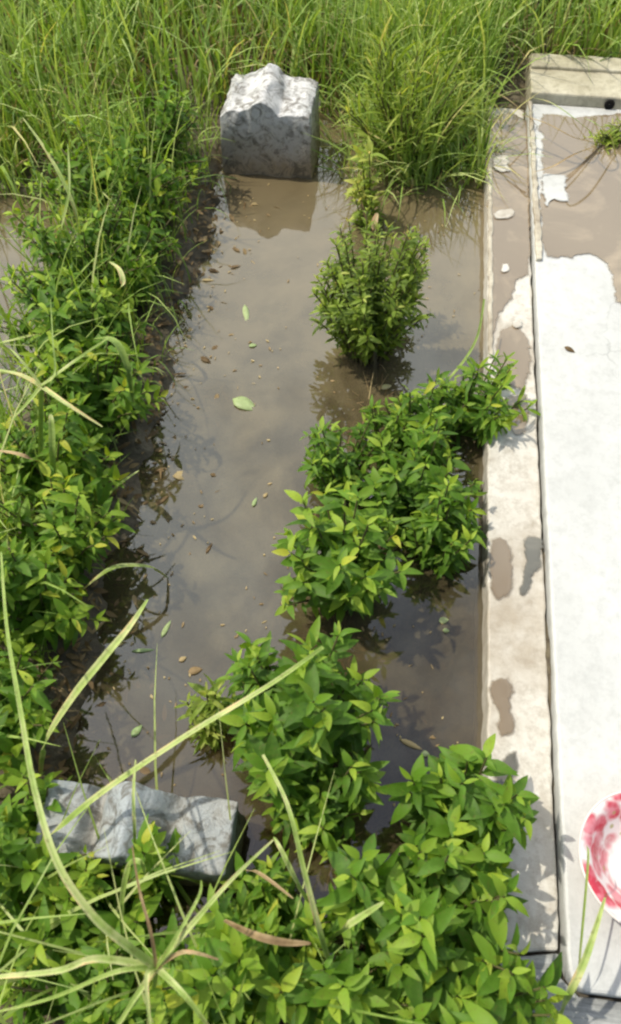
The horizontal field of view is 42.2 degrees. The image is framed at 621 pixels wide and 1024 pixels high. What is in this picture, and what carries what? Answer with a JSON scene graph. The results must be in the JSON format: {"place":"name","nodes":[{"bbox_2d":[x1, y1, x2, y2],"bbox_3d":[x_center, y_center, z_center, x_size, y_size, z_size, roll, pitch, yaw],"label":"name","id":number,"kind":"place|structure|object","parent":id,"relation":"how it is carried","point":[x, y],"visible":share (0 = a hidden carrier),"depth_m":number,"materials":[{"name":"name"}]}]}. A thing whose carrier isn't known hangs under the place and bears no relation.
{"place":"outdoors","nodes":[
{"label":"outdoors","id":0,"kind":"place"},
{"bbox_2d":[0,97,484,764],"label":"water","id":1,"kind":"structure","parent":0,"point":[242,457],"depth_m":2.05,"materials":[{"name":"brown liquid"}]},
{"bbox_2d":[131,725,141,736],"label":"floating leaf","id":2,"kind":"object","parent":1,"relation":"on","point":[135,731],"visible":1,"depth_m":1.56,"materials":[{"name":"green plant"}]},
{"bbox_2d":[132,648,154,651],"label":"floating leaf","id":3,"kind":"object","parent":1,"relation":"on","point":[142,650],"visible":1,"depth_m":1.66,"materials":[{"name":"green plant"}]},
{"bbox_2d":[161,620,170,636],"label":"floating leaf","id":4,"kind":"object","parent":1,"relation":"on","point":[165,630],"visible":1,"depth_m":1.68,"materials":[{"name":"green plant"}]},
{"bbox_2d":[173,471,183,479],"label":"floating leaf","id":5,"kind":"object","parent":1,"relation":"on","point":[177,474],"visible":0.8,"depth_m":1.89,"materials":[{"name":"plant"}]},
{"bbox_2d":[179,656,185,661],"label":"floating leaf","id":6,"kind":"object","parent":1,"relation":"on","point":[182,658],"visible":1,"depth_m":1.64,"materials":[{"name":"plant"}]},
{"bbox_2d":[188,667,202,673],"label":"floating leaf","id":7,"kind":"object","parent":1,"relation":"on","point":[194,670],"visible":1,"depth_m":1.63,"materials":[{"name":"plant"}]},
{"bbox_2d":[173,673,237,758],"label":"leafy sprig","id":8,"kind":"object","parent":1,"relation":"on","point":[210,734],"visible":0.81,"depth_m":1.48,"materials":[{"name":"green plant"}]},
{"bbox_2d":[201,356,210,362],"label":"floating leaf","id":9,"kind":"object","parent":1,"relation":"on","point":[205,359],"visible":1,"depth_m":2.09,"materials":[{"name":"plant"}]},
{"bbox_2d":[233,396,254,410],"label":"floating leaf","id":10,"kind":"object","parent":1,"relation":"on","point":[243,403],"visible":1,"depth_m":2.01,"materials":[{"name":"green plant"}]},
{"bbox_2d":[243,305,248,320],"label":"floating leaf","id":11,"kind":"object","parent":1,"relation":"on","point":[245,312],"visible":1,"depth_m":2.18,"materials":[{"name":"green plant"}]},
{"bbox_2d":[73,172,479,836],"bbox_3d":[0.004,-0.226,1.980,0.824,0.001,2.098,6,58,4],"label":"plant debris","id":12,"kind":"object","parent":1,"relation":"on","point":[213,518],"visible":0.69,"depth_m":1.80,"materials":[{"name":"plant"}]},
{"bbox_2d":[361,201,373,243],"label":"dry reed","id":13,"kind":"object","parent":1,"relation":"on","point":[365,217],"visible":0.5,"depth_m":2.19,"materials":[{"name":"plant"}]},
{"bbox_2d":[371,213,377,238],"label":"dry reed","id":14,"kind":"object","parent":1,"relation":"on","point":[375,217],"visible":0.58,"depth_m":2.16,"materials":[{"name":"plant"}]},
{"bbox_2d":[373,332,376,383],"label":"reed","id":15,"kind":"object","parent":1,"relation":"on","point":[375,365],"visible":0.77,"depth_m":2.02,"materials":[{"name":"brown plant"}]},
{"bbox_2d":[381,384,391,389],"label":"floating leaf","id":16,"kind":"object","parent":1,"relation":"on","point":[385,386],"visible":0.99,"depth_m":2.04,"materials":[{"name":"plant"}]},
{"bbox_2d":[400,739,422,749],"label":"floating leaf","id":17,"kind":"object","parent":1,"relation":"on","point":[409,743],"visible":1,"depth_m":1.55,"materials":[{"name":"plant"}]},
{"bbox_2d":[421,750,428,756],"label":"floating leaf","id":18,"kind":"object","parent":1,"relation":"on","point":[425,753],"visible":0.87,"depth_m":1.54,"materials":[{"name":"green plant"}]},
{"bbox_2d":[439,617,448,622],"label":"floating leaf","id":19,"kind":"object","parent":1,"relation":"on","point":[443,620],"visible":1,"depth_m":1.69,"materials":[{"name":"green plant"}]},
{"bbox_2d":[0,0,620,1023],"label":"ground","id":20,"kind":"structure","parent":0,"point":[184,768],"depth_m":1.73,"materials":[{"name":"brown soil"}]},
{"bbox_2d":[0,630,60,774],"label":"leafy bush","id":21,"kind":"object","parent":20,"relation":"on","point":[37,721],"visible":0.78,"depth_m":1.39,"materials":[{"name":"green plant"}]},
{"bbox_2d":[0,759,92,931],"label":"leafy bush","id":22,"kind":"object","parent":20,"relation":"on","point":[19,834],"visible":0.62,"depth_m":1.27,"materials":[{"name":"green plant"}]},
{"bbox_2d":[0,299,107,474],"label":"sedge","id":23,"kind":"object","parent":20,"relation":"on","point":[41,389],"visible":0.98,"depth_m":1.49,"materials":[{"name":"green plant"}]},
{"bbox_2d":[0,536,109,656],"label":"leafy bush","id":24,"kind":"object","parent":20,"relation":"on","point":[66,622],"visible":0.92,"depth_m":1.49,"materials":[{"name":"green plant"}]},
{"bbox_2d":[0,398,129,507],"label":"leafy bush","id":25,"kind":"object","parent":20,"relation":"on","point":[75,451],"visible":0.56,"depth_m":1.67,"materials":[{"name":"green plant"}]},
{"bbox_2d":[0,450,45,463],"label":"grass stalk","id":26,"kind":"object","parent":25,"relation":"on","point":[18,454],"depth_m":1.53,"materials":[{"name":"plant"}]},
{"bbox_2d":[48,414,55,505],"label":"grass stalk","id":27,"kind":"object","parent":25,"relation":"on","point":[52,443],"depth_m":1.54,"materials":[{"name":"green plant"}]},
{"bbox_2d":[0,460,135,600],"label":"leafy bush","id":28,"kind":"object","parent":20,"relation":"on","point":[67,537],"visible":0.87,"depth_m":1.58,"materials":[{"name":"green plant"}]},
{"bbox_2d":[0,258,148,376],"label":"leafy bush","id":29,"kind":"object","parent":20,"relation":"on","point":[62,309],"visible":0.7,"depth_m":1.88,"materials":[{"name":"green plant"}]},
{"bbox_2d":[0,334,39,342],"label":"grass stalk","id":30,"kind":"object","parent":29,"relation":"on","point":[21,337],"depth_m":1.83,"materials":[{"name":"green plant"}]},
{"bbox_2d":[79,336,133,402],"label":"grass stalk","id":31,"kind":"object","parent":29,"relation":"on","point":[117,344],"depth_m":1.68,"materials":[{"name":"green plant"}]},
{"bbox_2d":[106,262,125,298],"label":"grass stalk","id":32,"kind":"object","parent":29,"relation":"on","point":[121,274],"depth_m":1.83,"materials":[{"name":"plant"}]},
{"bbox_2d":[2,180,159,308],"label":"leafy bush","id":33,"kind":"object","parent":20,"relation":"on","point":[42,239],"visible":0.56,"depth_m":2.01,"materials":[{"name":"green plant"}]},
{"bbox_2d":[53,144,69,275],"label":"grass stalk","id":34,"kind":"object","parent":33,"relation":"on","point":[67,201],"depth_m":1.90,"materials":[{"name":"green plant"}]},
{"bbox_2d":[0,852,163,1005],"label":"leafy bush","id":35,"kind":"object","parent":20,"relation":"on","point":[90,884],"visible":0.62,"depth_m":1.25,"materials":[{"name":"green plant"}]},
{"bbox_2d":[119,858,145,934],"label":"grass stalk","id":36,"kind":"object","parent":35,"relation":"on","point":[139,861],"depth_m":1.12,"materials":[{"name":"green plant"}]},
{"bbox_2d":[0,931,168,1023],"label":"leafy bush","id":37,"kind":"object","parent":20,"relation":"on","point":[74,1001],"visible":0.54,"depth_m":1.20,"materials":[{"name":"green plant"}]},
{"bbox_2d":[17,325,168,455],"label":"leafy bush","id":38,"kind":"object","parent":20,"relation":"on","point":[117,406],"visible":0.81,"depth_m":1.79,"materials":[{"name":"green plant"}]},
{"bbox_2d":[38,599,147,776],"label":"grass stalk","id":39,"kind":"object","parent":20,"relation":"on","point":[95,667],"depth_m":1.31,"materials":[{"name":"green plant"}]},
{"bbox_2d":[12,114,198,235],"bbox_3d":[-0.580,-0.918,2.209,0.518,0.296,0.374,6,58,4],"label":"leafy bush","id":40,"kind":"object","parent":20,"relation":"on","point":[160,175],"visible":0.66,"depth_m":2.17,"materials":[{"name":"green plant"}]},
{"bbox_2d":[0,82,230,788],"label":"grass","id":41,"kind":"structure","parent":20,"relation":"on","point":[39,651],"depth_m":2.18,"materials":[{"name":"green plant"}]},
{"bbox_2d":[93,470,138,512],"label":"grass stalk","id":42,"kind":"object","parent":20,"relation":"on","point":[120,483],"depth_m":1.68,"materials":[{"name":"green plant"}]},
{"bbox_2d":[0,27,237,746],"bbox_3d":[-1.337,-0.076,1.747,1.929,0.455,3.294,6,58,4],"label":"grass","id":43,"kind":"structure","parent":20,"relation":"on","point":[3,417],"depth_m":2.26,"materials":[{"name":"green plant"}]},
{"bbox_2d":[23,118,87,254],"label":"grass stalk","id":44,"kind":"object","parent":43,"relation":"on","point":[61,177],"depth_m":2.07,"materials":[{"name":"green plant"}]},
{"bbox_2d":[82,563,167,589],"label":"grass stalk","id":45,"kind":"object","parent":20,"relation":"on","point":[110,568],"depth_m":1.60,"materials":[{"name":"green plant"}]},
{"bbox_2d":[82,200,181,299],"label":"leafy bush","id":46,"kind":"object","parent":20,"relation":"on","point":[137,243],"visible":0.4,"depth_m":2.08,"materials":[{"name":"green plant"}]},
{"bbox_2d":[0,552,273,1023],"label":"sedge","id":47,"kind":"object","parent":20,"relation":"on","point":[150,966],"visible":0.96,"depth_m":0.97,"materials":[{"name":"plant"}]},
{"bbox_2d":[33,779,253,900],"bbox_3d":[-0.288,0.600,1.453,0.348,0.411,0.127,6,58,4],"label":"gravestone","id":48,"kind":"object","parent":20,"relation":"on","point":[208,825],"visible":0.69,"depth_m":1.32,"materials":[{"name":"grey stone"}]},
{"bbox_2d":[132,759,135,849],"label":"grass stalk","id":49,"kind":"object","parent":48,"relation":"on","point":[133,810],"depth_m":1.19,"materials":[{"name":"green plant"}]},
{"bbox_2d":[102,813,188,906],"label":"leafy bush","id":50,"kind":"object","parent":20,"relation":"on","point":[144,845],"visible":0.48,"depth_m":1.26,"materials":[{"name":"green plant"}]},
{"bbox_2d":[89,71,210,186],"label":"leafy bush","id":51,"kind":"object","parent":20,"relation":"on","point":[163,118],"visible":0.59,"depth_m":2.30,"materials":[{"name":"green plant"}]},
{"bbox_2d":[82,972,257,1023],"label":"leafy bush","id":52,"kind":"object","parent":20,"relation":"on","point":[120,1004],"visible":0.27,"depth_m":1.17,"materials":[{"name":"green plant"}]},
{"bbox_2d":[0,903,352,1023],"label":"grass","id":53,"kind":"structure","parent":20,"relation":"on","point":[16,983],"depth_m":1.27,"materials":[{"name":"green plant"}]},
{"bbox_2d":[51,646,323,834],"bbox_3d":[-0.219,0.413,1.325,0.555,0.323,0.053,-22,60,-13],"label":"grass stalk","id":54,"kind":"object","parent":20,"relation":"on","point":[104,790],"depth_m":1.23,"materials":[{"name":"green plant"}]},
{"bbox_2d":[0,653,421,1023],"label":"grass","id":55,"kind":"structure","parent":20,"relation":"on","point":[55,921],"depth_m":1.19,"materials":[{"name":"green plant"}]},
{"bbox_2d":[11,166,426,888],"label":"leaf litter","id":56,"kind":"object","parent":20,"relation":"on","point":[127,654],"visible":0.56,"depth_m":1.71,"materials":[{"name":"plant"}]},
{"bbox_2d":[125,884,314,1023],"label":"leafy bush","id":57,"kind":"object","parent":20,"relation":"on","point":[272,988],"visible":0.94,"depth_m":1.12,"materials":[{"name":"green plant"}]},
{"bbox_2d":[223,919,310,945],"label":"leaf","id":58,"kind":"object","parent":57,"relation":"on","point":[266,938],"depth_m":1.05,"materials":[{"name":"plant"}]},
{"bbox_2d":[219,64,319,178],"bbox_3d":[-0.123,-1.145,2.548,0.303,0.448,0.225,6,58,4],"label":"gravestone","id":59,"kind":"object","parent":20,"relation":"on","point":[268,116],"visible":0.78,"depth_m":2.40,"materials":[{"name":"grey stone"}]},
{"bbox_2d":[211,848,343,964],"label":"leafy bush","id":60,"kind":"object","parent":20,"relation":"on","point":[256,893],"visible":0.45,"depth_m":1.27,"materials":[{"name":"green plant"}]},
{"bbox_2d":[245,870,292,898],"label":"leaf","id":61,"kind":"object","parent":60,"relation":"on","point":[267,878],"depth_m":1.21,"materials":[{"name":"plant"}]},
{"bbox_2d":[273,837,318,914],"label":"grass stalk","id":62,"kind":"object","parent":60,"relation":"on","point":[289,866],"depth_m":1.13,"materials":[{"name":"green plant"}]},
{"bbox_2d":[328,901,383,938],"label":"leaf","id":63,"kind":"object","parent":60,"relation":"on","point":[355,920],"depth_m":1.10,"materials":[{"name":"green plant"}]},
{"bbox_2d":[262,754,331,965],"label":"grass stalk","id":64,"kind":"object","parent":20,"relation":"on","point":[319,929],"depth_m":1.11,"materials":[{"name":"green plant"}]},
{"bbox_2d":[213,615,402,820],"bbox_3d":[-0.024,0.350,1.449,0.304,0.532,0.320,-25,61,-15],"label":"leafy bush","id":65,"kind":"object","parent":20,"relation":"on","point":[306,711],"visible":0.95,"depth_m":1.33,"materials":[{"name":"green plant"}]},
{"bbox_2d":[0,0,620,220],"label":"grass","id":66,"kind":"structure","parent":20,"relation":"on","point":[125,34],"depth_m":2.60,"materials":[{"name":"green plant"}]},
{"bbox_2d":[257,742,389,863],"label":"leafy bush","id":67,"kind":"object","parent":20,"relation":"on","point":[351,793],"visible":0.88,"depth_m":1.33,"materials":[{"name":"green plant"}]},
{"bbox_2d":[297,413,382,505],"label":"leafy bush","id":68,"kind":"object","parent":20,"relation":"on","point":[333,462],"visible":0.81,"depth_m":1.77,"materials":[{"name":"green plant"}]},
{"bbox_2d":[271,481,422,622],"bbox_3d":[0.071,0.094,1.616,0.306,0.377,0.294,6,58,4],"label":"leafy bush","id":69,"kind":"object","parent":20,"relation":"on","point":[340,574],"visible":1,"depth_m":1.54,"materials":[{"name":"green plant"}]},
{"bbox_2d":[288,931,414,1023],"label":"leafy bush","id":70,"kind":"object","parent":20,"relation":"on","point":[344,982],"visible":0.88,"depth_m":1.11,"materials":[{"name":"green plant"}]},
{"bbox_2d":[343,136,387,232],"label":"leafy sprig","id":71,"kind":"object","parent":20,"relation":"on","point":[359,191],"visible":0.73,"depth_m":2.28,"materials":[{"name":"green plant"}]},
{"bbox_2d":[291,161,443,888],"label":"grass","id":72,"kind":"structure","parent":20,"relation":"on","point":[327,886],"depth_m":1.72,"materials":[{"name":"plant"}]},
{"bbox_2d":[308,206,435,368],"bbox_3d":[0.153,-0.524,1.984,0.322,0.507,0.392,6,58,4],"label":"leafed shrub","id":73,"kind":"object","parent":20,"relation":"on","point":[362,313],"visible":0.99,"depth_m":1.90,"materials":[{"name":"green plant"}]},
{"bbox_2d":[348,395,414,471],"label":"leafy sprig","id":74,"kind":"object","parent":20,"relation":"on","point":[393,445],"visible":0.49,"depth_m":1.85,"materials":[{"name":"green plant"}]},
{"bbox_2d":[333,15,491,178],"bbox_3d":[0.291,-1.182,2.379,0.415,0.511,0.466,37,65,21],"label":"grass clump","id":75,"kind":"object","parent":20,"relation":"on","point":[411,90],"visible":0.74,"depth_m":2.33,"materials":[{"name":"green plant"}]},
{"bbox_2d":[347,412,487,549],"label":"leafy bush","id":76,"kind":"object","parent":20,"relation":"on","point":[403,490],"visible":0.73,"depth_m":1.73,"materials":[{"name":"green plant"}]},
{"bbox_2d":[373,368,474,455],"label":"leafy sprig","id":77,"kind":"object","parent":20,"relation":"on","point":[424,410],"visible":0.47,"depth_m":1.84,"materials":[{"name":"green plant"}]},
{"bbox_2d":[316,805,533,1015],"bbox_3d":[0.178,0.647,1.304,0.342,0.503,0.304,6,58,4],"label":"leafy bush","id":78,"kind":"object","parent":20,"relation":"on","point":[412,926],"visible":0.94,"depth_m":1.17,"materials":[{"name":"green plant"}]},
{"bbox_2d":[296,0,560,225],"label":"grass","id":79,"kind":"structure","parent":20,"relation":"on","point":[414,167],"depth_m":2.51,"materials":[{"name":"green plant"}]},
{"bbox_2d":[388,299,484,404],"bbox_3d":[0.335,-0.360,1.961,0.302,0.181,0.100,-33,63,-19],"label":"grass blade","id":80,"kind":"object","parent":20,"relation":"on","point":[467,355],"visible":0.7,"depth_m":1.91,"materials":[{"name":"green plant"}]},
{"bbox_2d":[403,478,487,596],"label":"leafy bush","id":81,"kind":"object","parent":20,"relation":"on","point":[444,542],"visible":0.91,"depth_m":1.68,"materials":[{"name":"green plant"}]},
{"bbox_2d":[376,733,540,900],"bbox_3d":[0.243,0.559,1.390,0.283,0.452,0.240,-32,63,-19],"label":"leafy bush","id":82,"kind":"object","parent":20,"relation":"on","point":[505,813],"visible":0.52,"depth_m":1.28,"materials":[{"name":"green plant"}]},
{"bbox_2d":[394,941,572,1023],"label":"leafy bush","id":83,"kind":"object","parent":20,"relation":"on","point":[442,1005],"visible":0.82,"depth_m":1.13,"materials":[{"name":"green plant"}]},
{"bbox_2d":[444,350,540,449],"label":"leafy sprig","id":84,"kind":"object","parent":20,"relation":"on","point":[484,426],"visible":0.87,"depth_m":1.86,"materials":[{"name":"green plant"}]},
{"bbox_2d":[473,53,620,1023],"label":"tomb","id":85,"kind":"object","parent":20,"relation":"on","point":[568,450],"visible":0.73,"depth_m":1.69,"materials":[{"name":"paint"}]},
{"bbox_2d":[489,537,512,599],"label":"puddle","id":86,"kind":"object","parent":85,"relation":"on","point":[500,566],"visible":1,"depth_m":1.69,"materials":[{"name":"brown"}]},
{"bbox_2d":[490,678,513,735],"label":"puddle","id":87,"kind":"object","parent":85,"relation":"on","point":[501,691],"visible":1,"depth_m":1.53,"materials":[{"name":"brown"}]},
{"bbox_2d":[494,752,517,784],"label":"puddle","id":88,"kind":"object","parent":85,"relation":"on","point":[510,759],"visible":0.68,"depth_m":1.47,"materials":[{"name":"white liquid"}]},
{"bbox_2d":[485,113,530,331],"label":"puddle","id":89,"kind":"object","parent":85,"relation":"on","point":[511,244],"visible":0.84,"depth_m":2.32,"materials":[{"name":"brown liquid"}]},
{"bbox_2d":[493,326,531,388],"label":"puddle","id":90,"kind":"object","parent":85,"relation":"on","point":[511,339],"visible":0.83,"depth_m":2.02,"materials":[{"name":"brown liquid"}]},
{"bbox_2d":[492,92,532,120],"bbox_3d":[0.620,-1.228,2.467,0.172,0.102,0.067,15,59,10],"label":"dry straw","id":91,"kind":"object","parent":85,"relation":"on","point":[512,102],"visible":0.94,"depth_m":2.43,"materials":[{"name":"plant"}]},
{"bbox_2d":[502,394,528,433],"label":"puddle","id":92,"kind":"object","parent":85,"relation":"on","point":[520,422],"visible":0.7,"depth_m":1.91,"materials":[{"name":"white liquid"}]},
{"bbox_2d":[519,536,543,594],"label":"puddle","id":93,"kind":"object","parent":85,"relation":"on","point":[533,546],"visible":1,"depth_m":1.70,"materials":[{"name":"grey liquid"}]},
{"bbox_2d":[522,115,598,142],"bbox_3d":[0.760,-1.115,2.393,0.276,0.100,0.102,1,57,1],"label":"dry straw","id":94,"kind":"object","parent":85,"relation":"on","point":[560,130],"visible":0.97,"depth_m":2.35,"materials":[{"name":"beige plant"}]},
{"bbox_2d":[532,144,602,172],"bbox_3d":[0.781,-1.057,2.392,0.302,0.040,0.031,-30,62,-18],"label":"dry straw","id":95,"kind":"object","parent":85,"relation":"on","point":[569,157],"visible":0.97,"depth_m":2.36,"materials":[{"name":"plant"}]},
{"bbox_2d":[535,98,601,141],"bbox_3d":[0.772,-1.142,2.387,0.246,0.140,0.120,6,58,4],"label":"dry straw","id":96,"kind":"object","parent":85,"relation":"on","point":[571,116],"visible":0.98,"depth_m":2.33,"materials":[{"name":"beige plant"}]},
{"bbox_2d":[565,346,574,352],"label":"fallen leaf","id":97,"kind":"object","parent":85,"relation":"on","point":[568,348],"visible":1,"depth_m":2.00,"materials":[{"name":"plant"}]},
{"bbox_2d":[538,113,620,302],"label":"puddle","id":98,"kind":"object","parent":85,"relation":"on","point":[585,218],"visible":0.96,"depth_m":2.32,"materials":[{"name":"brown liquid"}]},
{"bbox_2d":[575,846,588,1000],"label":"grass stalk","id":99,"kind":"object","parent":85,"relation":"on","point":[584,908],"depth_m":1.19,"materials":[{"name":"green plant"}]},
{"bbox_2d":[578,791,620,923],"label":"bowl","id":100,"kind":"object","parent":85,"relation":"on","point":[600,835],"visible":0.92,"depth_m":1.34,"materials":[{"name":"ceramic"}]},
{"bbox_2d":[585,118,615,154],"bbox_3d":[0.857,-1.088,2.352,0.131,0.140,0.068,0,57,0],"label":"dry straw","id":101,"kind":"object","parent":85,"relation":"on","point":[609,135],"visible":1,"depth_m":2.32,"materials":[{"name":"beige plant"}]},
{"bbox_2d":[583,115,620,153],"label":"weed","id":102,"kind":"object","parent":85,"relation":"on","point":[615,133],"visible":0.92,"depth_m":2.44,"materials":[{"name":"green plant"}]},
{"bbox_2d":[558,897,605,1014],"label":"grass stalk","id":103,"kind":"object","parent":20,"relation":"on","point":[578,975],"depth_m":1.13,"materials":[{"name":"green plant"}]}
]}

